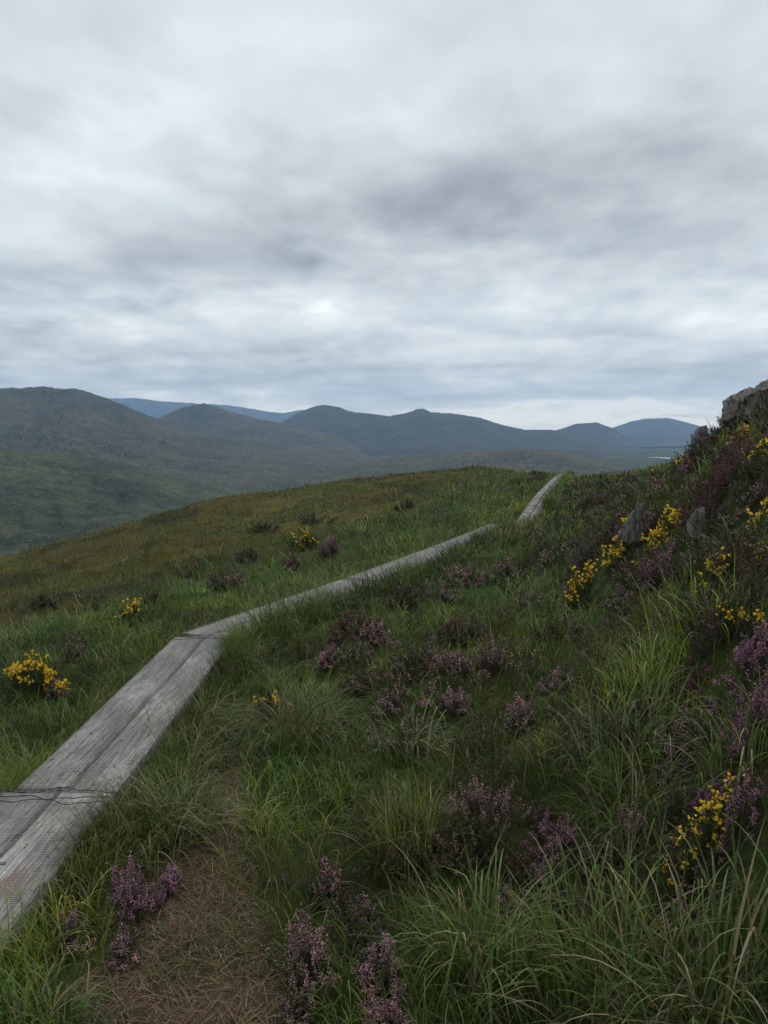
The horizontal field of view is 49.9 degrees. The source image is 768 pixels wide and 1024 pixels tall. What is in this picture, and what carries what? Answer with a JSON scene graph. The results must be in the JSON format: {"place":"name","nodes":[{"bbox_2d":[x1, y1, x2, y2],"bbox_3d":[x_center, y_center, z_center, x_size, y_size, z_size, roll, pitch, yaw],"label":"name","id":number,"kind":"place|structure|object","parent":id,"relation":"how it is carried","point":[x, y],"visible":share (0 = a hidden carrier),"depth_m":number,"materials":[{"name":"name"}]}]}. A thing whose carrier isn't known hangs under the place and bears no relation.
{"place":"outdoors","nodes":[
{"label":"outdoors","id":0,"kind":"place"},
{"bbox_2d":[0,447,245,557],"bbox_3d":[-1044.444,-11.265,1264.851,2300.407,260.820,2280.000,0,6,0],"label":"hill","id":1,"kind":"structure","parent":0,"point":[47,497],"depth_m":1065.37,"materials":[{"name":"plant"}]},
{"bbox_2d":[0,386,369,490],"bbox_3d":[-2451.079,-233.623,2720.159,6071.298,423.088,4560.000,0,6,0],"label":"hill","id":2,"kind":"structure","parent":0,"point":[71,422],"depth_m":2523.28,"materials":[{"name":"green plant"}]},
{"bbox_2d":[108,398,302,422],"bbox_3d":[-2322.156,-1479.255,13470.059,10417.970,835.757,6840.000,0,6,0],"label":"mountain","id":3,"kind":"structure","parent":0,"point":[155,409],"depth_m":13738.45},
{"bbox_2d":[158,403,370,456],"bbox_3d":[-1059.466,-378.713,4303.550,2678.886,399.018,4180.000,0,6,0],"label":"hill","id":4,"kind":"structure","parent":0,"point":[207,418],"depth_m":4305.13,"materials":[{"name":"green plant"}]},
{"bbox_2d":[0,378,767,1023],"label":"ground","id":5,"kind":"structure","parent":0,"point":[722,669],"depth_m":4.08,"materials":[{"name":"plant"}]},
{"bbox_2d":[3,650,69,696],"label":"gorse bush","id":6,"kind":"object","parent":5,"relation":"on","point":[16,675],"visible":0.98,"depth_m":5.95,"materials":[{"name":"yellow plant"}]},
{"bbox_2d":[0,787,115,959],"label":"boardwalk section","id":7,"kind":"object","parent":5,"relation":"on","point":[20,827],"visible":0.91,"depth_m":3.34,"materials":[{"name":"grey wood"}]},
{"bbox_2d":[50,629,88,663],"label":"heather clump","id":8,"kind":"object","parent":5,"relation":"on","point":[78,654],"visible":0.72,"depth_m":7.07,"materials":[{"name":"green plant"}]},
{"bbox_2d":[0,926,143,1023],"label":"grass tussock","id":9,"kind":"object","parent":5,"relation":"on","point":[54,1004],"depth_m":2.40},
{"bbox_2d":[55,908,95,956],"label":"heather clump","id":10,"kind":"object","parent":5,"relation":"on","point":[70,924],"visible":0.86,"depth_m":2.79,"materials":[{"name":"purple plant"}]},
{"bbox_2d":[38,818,169,908],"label":"grass tussock","id":11,"kind":"object","parent":5,"relation":"on","point":[93,879],"depth_m":3.18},
{"bbox_2d":[15,634,233,809],"bbox_3d":[-1.460,1.241,5.250,0.620,0.237,2.900,0,6,0],"label":"boardwalk section","id":12,"kind":"object","parent":5,"relation":"on","point":[92,745],"visible":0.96,"depth_m":4.64,"materials":[{"name":"grey wood"}]},
{"bbox_2d":[107,922,148,972],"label":"heather clump","id":13,"kind":"object","parent":5,"relation":"on","point":[121,949],"visible":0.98,"depth_m":2.71,"materials":[{"name":"purple plant"}]},
{"bbox_2d":[114,598,145,625],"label":"gorse bush","id":14,"kind":"object","parent":5,"relation":"on","point":[130,610],"visible":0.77,"depth_m":8.42,"materials":[{"name":"yellow plant"}]},
{"bbox_2d":[106,851,155,927],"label":"heather clump","id":15,"kind":"object","parent":5,"relation":"on","point":[135,906],"visible":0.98,"depth_m":2.97,"materials":[{"name":"purple plant"}]},
{"bbox_2d":[28,744,265,895],"bbox_3d":[-1.009,1.359,3.564,1.074,0.538,0.998,0,6,0],"label":"grass tussock","id":16,"kind":"object","parent":5,"relation":"on","point":[163,832],"depth_m":3.54,"materials":[{"name":"plant"}]},
{"bbox_2d":[156,862,182,907],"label":"heather clump","id":17,"kind":"object","parent":5,"relation":"on","point":[168,882],"visible":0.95,"depth_m":3.12,"materials":[{"name":"purple plant"}]},
{"bbox_2d":[41,701,320,1023],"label":"trodden grass","id":18,"kind":"structure","parent":5,"relation":"on","point":[156,949],"depth_m":2.77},
{"bbox_2d":[98,749,263,856],"bbox_3d":[-0.889,1.331,3.754,0.852,0.547,0.829,0,6,0],"label":"grass tussock","id":19,"kind":"object","parent":5,"relation":"on","point":[196,803],"depth_m":3.72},
{"bbox_2d":[114,715,252,792],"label":"grass tussock","id":20,"kind":"object","parent":5,"relation":"on","point":[195,771],"depth_m":4.34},
{"bbox_2d":[140,671,262,750],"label":"grass tussock","id":21,"kind":"object","parent":5,"relation":"on","point":[202,708],"depth_m":4.96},
{"bbox_2d":[195,568,246,590],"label":"heather clump","id":22,"kind":"object","parent":5,"relation":"on","point":[222,582],"visible":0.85,"depth_m":10.21,"materials":[{"name":"purple plant"}]},
{"bbox_2d":[171,707,286,772],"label":"grass tussock","id":23,"kind":"object","parent":5,"relation":"on","point":[236,743],"depth_m":4.61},
{"bbox_2d":[0,466,516,640],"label":"moor grass","id":24,"kind":"structure","parent":5,"relation":"on","point":[61,594],"depth_m":23.02,"materials":[{"name":"plant"}]},
{"bbox_2d":[252,686,293,721],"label":"gorse bush","id":25,"kind":"object","parent":5,"relation":"on","point":[269,704],"visible":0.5,"depth_m":5.13,"materials":[{"name":"green plant"}]},
{"bbox_2d":[184,577,380,639],"bbox_3d":[-0.840,0.979,7.957,0.620,0.234,2.837,3,6,25],"label":"boardwalk section","id":26,"kind":"object","parent":5,"relation":"on","point":[208,630],"visible":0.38,"depth_m":7.30,"materials":[{"name":"grey wood"}]},
{"bbox_2d":[275,967,316,1023],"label":"heather clump","id":27,"kind":"object","parent":5,"relation":"on","point":[286,1004],"visible":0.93,"depth_m":2.48,"materials":[{"name":"purple plant"}]},
{"bbox_2d":[220,665,381,769],"bbox_3d":[-0.467,1.248,4.843,1.091,0.764,1.146,0,6,0],"label":"grass tussock","id":28,"kind":"object","parent":5,"relation":"on","point":[278,720],"depth_m":4.86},
{"bbox_2d":[284,529,319,550],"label":"gorse bush","id":29,"kind":"object","parent":5,"relation":"on","point":[305,540],"visible":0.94,"depth_m":14.22,"materials":[{"name":"yellow plant"}]},
{"bbox_2d":[284,901,339,997],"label":"heather clump","id":30,"kind":"object","parent":5,"relation":"on","point":[299,942],"visible":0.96,"depth_m":2.64,"materials":[{"name":"purple plant"}]},
{"bbox_2d":[316,533,339,557],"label":"heather clump","id":31,"kind":"object","parent":5,"relation":"on","point":[332,545],"visible":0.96,"depth_m":13.27,"materials":[{"name":"purple plant"}]},
{"bbox_2d":[309,857,349,911],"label":"heather clump","id":32,"kind":"object","parent":5,"relation":"on","point":[325,884],"visible":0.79,"depth_m":3.13,"materials":[{"name":"purple plant"}]},
{"bbox_2d":[314,642,346,670],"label":"heather clump","id":33,"kind":"object","parent":5,"relation":"on","point":[324,660],"visible":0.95,"depth_m":6.04,"materials":[{"name":"purple plant"}]},
{"bbox_2d":[332,892,377,930],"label":"heather clump","id":34,"kind":"object","parent":5,"relation":"on","point":[365,900],"visible":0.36,"depth_m":3.08,"materials":[{"name":"purple plant"}]},
{"bbox_2d":[327,608,389,646],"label":"heather clump","id":35,"kind":"object","parent":5,"relation":"on","point":[342,622],"visible":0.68,"depth_m":6.73,"materials":[{"name":"purple plant"}]},
{"bbox_2d":[330,664,393,696],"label":"heather clump","id":36,"kind":"object","parent":5,"relation":"on","point":[366,676],"visible":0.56,"depth_m":5.54,"materials":[{"name":"purple plant"}]},
{"bbox_2d":[340,612,400,650],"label":"heather clump","id":37,"kind":"object","parent":5,"relation":"on","point":[377,630],"visible":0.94,"depth_m":6.56,"materials":[{"name":"purple plant"}]},
{"bbox_2d":[351,930,406,1006],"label":"heather clump","id":38,"kind":"object","parent":5,"relation":"on","point":[388,961],"visible":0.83,"depth_m":2.57,"materials":[{"name":"purple plant"}]},
{"bbox_2d":[356,989,413,1023],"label":"heather clump","id":39,"kind":"object","parent":5,"relation":"on","point":[389,1008],"visible":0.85,"depth_m":2.44,"materials":[{"name":"purple plant"}]},
{"bbox_2d":[371,684,409,716],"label":"heather clump","id":40,"kind":"object","parent":5,"relation":"on","point":[394,696],"visible":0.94,"depth_m":4.96,"materials":[{"name":"purple plant"}]},
{"bbox_2d":[346,547,453,580],"bbox_3d":[0.335,0.739,10.496,0.620,0.222,2.799,2,6,24],"label":"boardwalk section","id":41,"kind":"object","parent":5,"relation":"on","point":[417,555],"visible":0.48,"depth_m":10.41,"materials":[{"name":"grey wood"}]},
{"bbox_2d":[360,702,445,756],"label":"heather clump","id":42,"kind":"object","parent":5,"relation":"on","point":[417,729],"visible":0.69,"depth_m":4.54,"materials":[{"name":"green plant"}]},
{"bbox_2d":[377,580,431,607],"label":"heather clump","id":43,"kind":"object","parent":5,"relation":"on","point":[405,594],"visible":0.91,"depth_m":8.23,"materials":[{"name":"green plant"}]},
{"bbox_2d":[327,754,485,883],"bbox_3d":[0.094,1.293,3.543,0.722,0.603,0.780,0,6,0],"label":"grass tussock","id":44,"kind":"object","parent":5,"relation":"on","point":[387,826],"depth_m":3.51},
{"bbox_2d":[348,686,487,772],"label":"grass tussock","id":45,"kind":"object","parent":5,"relation":"on","point":[381,741],"depth_m":4.47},
{"bbox_2d":[376,627,462,682],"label":"heather clump","id":46,"kind":"object","parent":5,"relation":"on","point":[423,653],"visible":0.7,"depth_m":5.59,"materials":[{"name":"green plant"}]},
{"bbox_2d":[419,574,460,601],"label":"heather clump","id":47,"kind":"object","parent":5,"relation":"on","point":[442,591],"visible":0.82,"depth_m":8.68,"materials":[{"name":"purple plant"}]},
{"bbox_2d":[413,834,474,875],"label":"heather clump","id":48,"kind":"object","parent":5,"relation":"on","point":[448,861],"visible":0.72,"depth_m":3.38,"materials":[{"name":"purple plant"}]},
{"bbox_2d":[419,680,470,716],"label":"heather clump","id":49,"kind":"object","parent":5,"relation":"on","point":[447,699],"visible":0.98,"depth_m":4.94,"materials":[{"name":"purple plant"}]},
{"bbox_2d":[419,612,494,645],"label":"heather clump","id":50,"kind":"object","parent":5,"relation":"on","point":[450,626],"visible":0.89,"depth_m":6.61,"materials":[{"name":"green plant"}]},
{"bbox_2d":[428,648,491,682],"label":"heather clump","id":51,"kind":"object","parent":5,"relation":"on","point":[464,665],"visible":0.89,"depth_m":5.50,"materials":[{"name":"purple plant"}]},
{"bbox_2d":[443,560,494,588],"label":"heather clump","id":52,"kind":"object","parent":5,"relation":"on","point":[464,577],"visible":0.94,"depth_m":9.47,"materials":[{"name":"purple plant"}]},
{"bbox_2d":[439,773,534,833],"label":"heather clump","id":53,"kind":"object","parent":5,"relation":"on","point":[477,798],"visible":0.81,"depth_m":3.64,"materials":[{"name":"purple plant"}]},
{"bbox_2d":[372,823,603,1023],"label":"grass tussock","id":54,"kind":"object","parent":5,"relation":"on","point":[463,937],"depth_m":2.73,"materials":[{"name":"plant"}]},
{"bbox_2d":[211,391,767,986],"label":"heath scrub","id":55,"kind":"object","parent":5,"relation":"on","point":[457,823],"visible":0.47,"depth_m":4.40,"materials":[{"name":"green plant"}]},
{"bbox_2d":[475,817,507,874],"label":"heather clump","id":56,"kind":"object","parent":5,"relation":"on","point":[503,843],"visible":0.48,"depth_m":3.50,"materials":[{"name":"purple plant"}]},
{"bbox_2d":[489,556,520,581],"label":"heather clump","id":57,"kind":"object","parent":5,"relation":"on","point":[505,567],"visible":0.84,"depth_m":9.54,"materials":[{"name":"purple plant"}]},
{"bbox_2d":[470,632,542,676],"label":"heather clump","id":58,"kind":"object","parent":5,"relation":"on","point":[498,663],"visible":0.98,"depth_m":5.56,"materials":[{"name":"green plant"}]},
{"bbox_2d":[478,519,542,550],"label":"grass tussock","id":59,"kind":"object","parent":5,"relation":"on","point":[501,535],"depth_m":11.73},
{"bbox_2d":[496,879,526,921],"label":"heather clump","id":60,"kind":"object","parent":5,"relation":"on","point":[503,894],"visible":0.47,"depth_m":3.21,"materials":[{"name":"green plant"}]},
{"bbox_2d":[506,692,534,731],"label":"heather clump","id":61,"kind":"object","parent":5,"relation":"on","point":[519,708],"visible":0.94,"depth_m":4.60,"materials":[{"name":"purple plant"}]},
{"bbox_2d":[479,573,562,620],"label":"grass tussock","id":62,"kind":"object","parent":5,"relation":"on","point":[525,598],"depth_m":7.63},
{"bbox_2d":[508,586,541,616],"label":"heather clump","id":63,"kind":"object","parent":5,"relation":"on","point":[527,598],"visible":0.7,"depth_m":7.62,"materials":[{"name":"purple plant"}]},
{"bbox_2d":[519,846,562,905],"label":"heather clump","id":64,"kind":"object","parent":5,"relation":"on","point":[535,873],"visible":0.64,"depth_m":3.33,"materials":[{"name":"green plant"}]},
{"bbox_2d":[526,540,570,575],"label":"heather clump","id":65,"kind":"object","parent":5,"relation":"on","point":[548,556],"visible":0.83,"depth_m":9.40,"materials":[{"name":"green plant"}]},
{"bbox_2d":[532,660,578,694],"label":"heather clump","id":66,"kind":"object","parent":5,"relation":"on","point":[550,680],"visible":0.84,"depth_m":5.14,"materials":[{"name":"purple plant"}]},
{"bbox_2d":[513,808,599,874],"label":"heather clump","id":67,"kind":"object","parent":5,"relation":"on","point":[566,839],"visible":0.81,"depth_m":3.44,"materials":[{"name":"purple plant"}]},
{"bbox_2d":[498,685,627,801],"bbox_3d":[0.831,1.091,3.959,0.668,0.610,0.720,4,7,33],"label":"grass tussock","id":68,"kind":"object","parent":5,"relation":"on","point":[549,766],"depth_m":3.92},
{"bbox_2d":[545,887,593,928],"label":"heather clump","id":69,"kind":"object","parent":5,"relation":"on","point":[563,903],"visible":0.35,"depth_m":3.09,"materials":[{"name":"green plant"}]},
{"bbox_2d":[564,558,597,611],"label":"gorse bush","id":70,"kind":"object","parent":5,"relation":"on","point":[573,598],"visible":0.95,"depth_m":6.98,"materials":[{"name":"yellow plant"}]},
{"bbox_2d":[569,530,599,573],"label":"heather clump","id":71,"kind":"object","parent":5,"relation":"on","point":[589,552],"visible":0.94,"depth_m":8.00,"materials":[{"name":"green plant"}]},
{"bbox_2d":[575,483,610,512],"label":"heather clump","id":72,"kind":"object","parent":5,"relation":"on","point":[601,498],"visible":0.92,"depth_m":17.27,"materials":[{"name":"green plant"}]},
{"bbox_2d":[461,784,758,1023],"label":"grass tussock","id":73,"kind":"object","parent":5,"relation":"on","point":[584,945],"depth_m":2.61,"materials":[{"name":"plant"}]},
{"bbox_2d":[511,639,720,802],"bbox_3d":[1.070,0.949,3.724,0.995,0.767,0.925,0,6,0],"label":"grass tussock","id":74,"kind":"object","parent":5,"relation":"on","point":[625,716],"depth_m":3.74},
{"bbox_2d":[584,794,653,871],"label":"heather clump","id":75,"kind":"object","parent":5,"relation":"on","point":[640,823],"visible":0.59,"depth_m":3.24,"materials":[{"name":"purple plant"}]},
{"bbox_2d":[601,517,636,576],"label":"gorse bush","id":76,"kind":"object","parent":5,"relation":"on","point":[618,549],"visible":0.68,"depth_m":7.40,"materials":[{"name":"yellow plant"}]},
{"bbox_2d":[597,470,649,502],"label":"heather clump","id":77,"kind":"object","parent":5,"relation":"on","point":[621,488],"visible":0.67,"depth_m":18.36,"materials":[{"name":"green plant"}]},
{"bbox_2d":[615,503,645,543],"bbox_3d":[2.208,0.099,7.341,0.382,0.354,0.202,-2,6,-20],"label":"rock","id":78,"kind":"object","parent":5,"relation":"on","point":[633,527],"visible":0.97,"depth_m":7.28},
{"bbox_2d":[538,711,731,876],"bbox_3d":[1.000,1.146,3.333,0.832,0.608,0.905,0,6,0],"label":"grass tussock","id":79,"kind":"object","parent":5,"relation":"on","point":[600,823],"depth_m":3.36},
{"bbox_2d":[511,804,767,1023],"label":"grass tussock","id":80,"kind":"object","parent":5,"relation":"on","point":[724,943],"depth_m":2.34,"materials":[{"name":"plant"}]},
{"bbox_2d":[599,537,679,612],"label":"heather clump","id":81,"kind":"object","parent":5,"relation":"on","point":[642,571],"visible":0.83,"depth_m":6.22,"materials":[{"name":"purple plant"}]},
{"bbox_2d":[564,573,728,703],"bbox_3d":[1.403,0.675,4.400,1.009,0.818,0.989,0,6,0],"label":"grass tussock","id":82,"kind":"object","parent":5,"relation":"on","point":[655,661],"depth_m":4.37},
{"bbox_2d":[631,504,681,565],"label":"gorse bush","id":83,"kind":"object","parent":5,"relation":"on","point":[655,534],"visible":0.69,"depth_m":6.81,"materials":[{"name":"yellow plant"}]},
{"bbox_2d":[624,493,713,577],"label":"grass tussock","id":84,"kind":"object","parent":5,"relation":"on","point":[665,547],"depth_m":6.50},
{"bbox_2d":[651,701,707,784],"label":"heather clump","id":85,"kind":"object","parent":5,"relation":"on","point":[681,744],"visible":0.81,"depth_m":3.48,"materials":[{"name":"purple plant"}]},
{"bbox_2d":[665,436,710,490],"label":"heather clump","id":86,"kind":"object","parent":5,"relation":"on","point":[690,457],"visible":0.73,"depth_m":8.34,"materials":[{"name":"purple plant"}]},
{"bbox_2d":[672,653,714,713],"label":"heather clump","id":87,"kind":"object","parent":5,"relation":"on","point":[700,676],"visible":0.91,"depth_m":3.76,"materials":[{"name":"purple plant"}]},
{"bbox_2d":[686,506,706,540],"bbox_3d":[2.302,0.079,6.046,0.166,0.245,0.180,0,6,0],"label":"rock","id":88,"kind":"object","parent":5,"relation":"on","point":[699,513],"visible":0.73,"depth_m":5.99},
{"bbox_2d":[649,772,748,901],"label":"gorse bush","id":89,"kind":"object","parent":5,"relation":"on","point":[718,805],"visible":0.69,"depth_m":2.85,"materials":[{"name":"yellow plant"}]},
{"bbox_2d":[636,622,767,813],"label":"grass tussock","id":90,"kind":"object","parent":5,"relation":"on","point":[750,749],"depth_m":3.14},
{"bbox_2d":[681,768,731,830],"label":"heather clump","id":91,"kind":"object","parent":5,"relation":"on","point":[709,795],"visible":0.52,"depth_m":3.06,"materials":[{"name":"purple plant"}]},
{"bbox_2d":[689,546,735,597],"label":"gorse bush","id":92,"kind":"object","parent":5,"relation":"on","point":[710,571],"visible":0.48,"depth_m":4.64,"materials":[{"name":"yellow plant"}]},
{"bbox_2d":[699,495,733,545],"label":"heather clump","id":93,"kind":"object","parent":5,"relation":"on","point":[720,512],"visible":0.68,"depth_m":5.93,"materials":[{"name":"purple plant"}]},
{"bbox_2d":[675,429,767,529],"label":"heather clump","id":94,"kind":"object","parent":5,"relation":"on","point":[723,482],"visible":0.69,"depth_m":6.49,"materials":[{"name":"purple plant"}]},
{"bbox_2d":[684,581,766,656],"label":"heather clump","id":95,"kind":"object","parent":5,"relation":"on","point":[708,636],"visible":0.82,"depth_m":3.83,"materials":[{"name":"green plant"}]},
{"bbox_2d":[708,591,752,641],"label":"gorse bush","id":96,"kind":"object","parent":5,"relation":"on","point":[733,610],"visible":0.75,"depth_m":3.82,"materials":[{"name":"yellow plant"}]},
{"bbox_2d":[700,764,767,864],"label":"heather clump","id":97,"kind":"object","parent":5,"relation":"on","point":[749,805],"visible":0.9,"depth_m":2.74,"materials":[{"name":"purple plant"}]},
{"bbox_2d":[706,618,767,715],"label":"heather clump","id":98,"kind":"object","parent":5,"relation":"on","point":[743,662],"visible":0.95,"depth_m":3.53,"materials":[{"name":"purple plant"}]},
{"bbox_2d":[717,664,767,762],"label":"heather clump","id":99,"kind":"object","parent":5,"relation":"on","point":[761,697],"visible":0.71,"depth_m":3.17,"materials":[{"name":"purple plant"}]},
{"bbox_2d":[718,536,767,619],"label":"heather clump","id":100,"kind":"object","parent":5,"relation":"on","point":[752,582],"visible":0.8,"depth_m":3.91,"materials":[{"name":"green plant"}]},
{"bbox_2d":[720,379,767,424],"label":"rock","id":101,"kind":"object","parent":5,"relation":"on","point":[744,398],"visible":0.84,"depth_m":7.90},
{"bbox_2d":[734,471,767,521],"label":"heather clump","id":102,"kind":"object","parent":5,"relation":"on","point":[764,490],"visible":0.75,"depth_m":5.54,"materials":[{"name":"purple plant"}]},
{"bbox_2d":[736,609,767,643],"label":"gorse bush","id":103,"kind":"object","parent":5,"relation":"on","point":[758,618],"visible":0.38,"depth_m":3.71,"materials":[{"name":"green plant"}]},
{"bbox_2d":[745,432,767,474],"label":"gorse bush","id":104,"kind":"object","parent":5,"relation":"on","point":[759,449],"visible":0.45,"depth_m":5.94,"materials":[{"name":"yellow plant"}]},
{"bbox_2d":[0,0,767,429],"label":"sky","id":105,"kind":"structure","parent":0,"point":[521,214],"materials":[{"name":"grey"}]},
{"bbox_2d":[169,442,697,493],"bbox_3d":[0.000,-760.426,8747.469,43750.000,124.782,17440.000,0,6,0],"label":"valley","id":106,"kind":"structure","parent":0,"point":[642,459],"depth_m":3384.18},
{"bbox_2d":[281,405,698,457],"bbox_3d":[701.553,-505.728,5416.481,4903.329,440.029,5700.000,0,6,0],"label":"mountain","id":107,"kind":"structure","parent":0,"point":[419,431],"depth_m":5252.93,"materials":[{"name":"blue"}]},
{"bbox_2d":[347,448,639,478],"bbox_3d":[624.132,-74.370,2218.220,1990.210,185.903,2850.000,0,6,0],"label":"hill","id":108,"kind":"structure","parent":0,"point":[521,459],"depth_m":2194.36,"materials":[{"name":"green plant"}]},
{"bbox_2d":[556,422,689,448],"bbox_3d":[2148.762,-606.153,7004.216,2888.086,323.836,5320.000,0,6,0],"label":"mountain","id":109,"kind":"structure","parent":0,"point":[609,436],"depth_m":6991.15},
{"bbox_2d":[613,418,710,443],"bbox_3d":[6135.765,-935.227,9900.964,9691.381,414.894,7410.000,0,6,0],"label":"mountain","id":110,"kind":"structure","parent":0,"point":[657,430],"depth_m":9598.08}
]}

